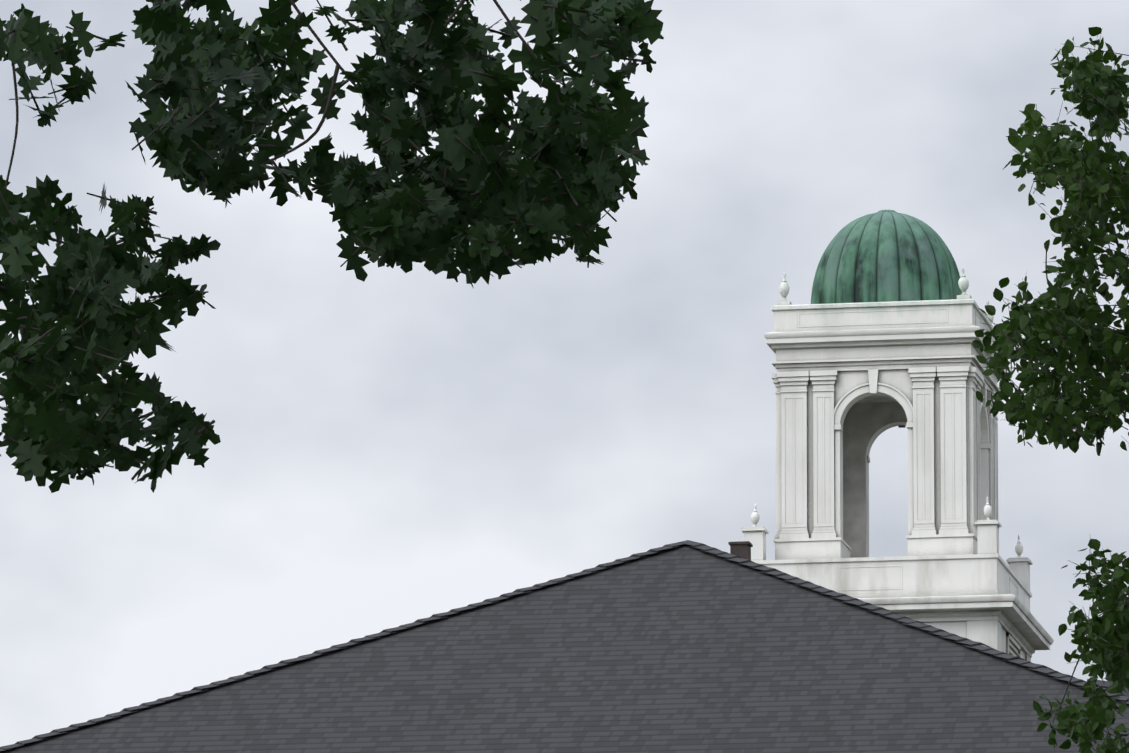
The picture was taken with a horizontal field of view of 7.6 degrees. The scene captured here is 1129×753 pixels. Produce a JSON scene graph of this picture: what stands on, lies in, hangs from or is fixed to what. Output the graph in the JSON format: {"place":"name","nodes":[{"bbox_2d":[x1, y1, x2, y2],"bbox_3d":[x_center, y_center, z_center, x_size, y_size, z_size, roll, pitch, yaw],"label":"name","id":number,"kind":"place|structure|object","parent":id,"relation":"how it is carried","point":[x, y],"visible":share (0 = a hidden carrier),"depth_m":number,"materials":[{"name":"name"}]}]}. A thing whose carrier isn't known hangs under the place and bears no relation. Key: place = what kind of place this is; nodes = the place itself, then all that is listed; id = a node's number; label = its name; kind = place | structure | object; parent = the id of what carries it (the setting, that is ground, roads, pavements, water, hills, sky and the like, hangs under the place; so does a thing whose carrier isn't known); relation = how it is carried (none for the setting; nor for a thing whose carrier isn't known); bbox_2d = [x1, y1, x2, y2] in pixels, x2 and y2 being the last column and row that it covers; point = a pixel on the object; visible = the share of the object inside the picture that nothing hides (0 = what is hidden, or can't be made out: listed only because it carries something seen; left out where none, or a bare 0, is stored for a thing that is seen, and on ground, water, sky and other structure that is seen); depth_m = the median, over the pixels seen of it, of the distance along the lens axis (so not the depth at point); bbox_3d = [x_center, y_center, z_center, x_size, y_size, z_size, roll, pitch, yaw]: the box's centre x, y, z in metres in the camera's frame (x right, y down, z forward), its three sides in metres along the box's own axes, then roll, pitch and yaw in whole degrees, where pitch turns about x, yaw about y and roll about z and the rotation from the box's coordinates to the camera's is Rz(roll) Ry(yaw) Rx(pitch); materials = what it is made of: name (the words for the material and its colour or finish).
{"place":"outdoors","nodes":[
{"label":"outdoors","id":0,"kind":"place"},
{"bbox_2d":[0,0,663,492],"bbox_3d":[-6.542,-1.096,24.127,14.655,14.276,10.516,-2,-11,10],"label":"maple tree","id":1,"kind":"object","parent":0,"point":[568,176],"visible":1,"depth_m":20.26,"materials":[{"name":"green plant"}]},
{"bbox_2d":[0,0,1128,746],"label":"sky","id":2,"kind":"structure","parent":0,"point":[396,448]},
{"bbox_2d":[972,27,1128,752],"bbox_3d":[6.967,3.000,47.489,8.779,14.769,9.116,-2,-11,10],"label":"tree","id":3,"kind":"object","parent":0,"point":[1095,187],"visible":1,"depth_m":45.01,"materials":[{"name":"green plant"}]},
{"bbox_3d":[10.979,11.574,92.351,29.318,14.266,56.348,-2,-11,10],"label":"building walls","id":4,"kind":"object","parent":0,"visible":0},
{"bbox_2d":[0,544,1128,752],"bbox_3d":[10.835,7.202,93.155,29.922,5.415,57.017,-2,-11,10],"label":"roof shingles","id":5,"kind":"object","parent":4,"relation":"on","point":[684,648],"depth_m":73.32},
{"bbox_2d":[0,540,1128,750],"bbox_3d":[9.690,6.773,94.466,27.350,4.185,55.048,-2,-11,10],"label":"ridge caps","id":6,"kind":"object","parent":5,"relation":"on","point":[882,611],"visible":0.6,"depth_m":74.75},
{"bbox_2d":[728,541,752,559],"bbox_3d":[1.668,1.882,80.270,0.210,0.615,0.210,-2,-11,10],"label":"chimney","id":7,"kind":"object","parent":5,"relation":"on","point":[742,549],"visible":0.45,"depth_m":80.23,"materials":[{"name":"brown brick"}]},
{"bbox_2d":[741,267,1053,661],"bbox_3d":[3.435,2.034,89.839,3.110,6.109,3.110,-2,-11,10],"label":"bell tower","id":8,"kind":"structure","parent":5,"relation":"on","point":[852,382],"depth_m":89.09,"materials":[{"name":"white paint"}]},
{"bbox_2d":[811,210,961,303],"bbox_3d":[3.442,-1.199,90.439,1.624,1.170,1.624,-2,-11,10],"label":"dome","id":9,"kind":"structure","parent":8,"relation":"on","point":[885,255],"depth_m":89.82,"materials":[{"name":"green metal"}]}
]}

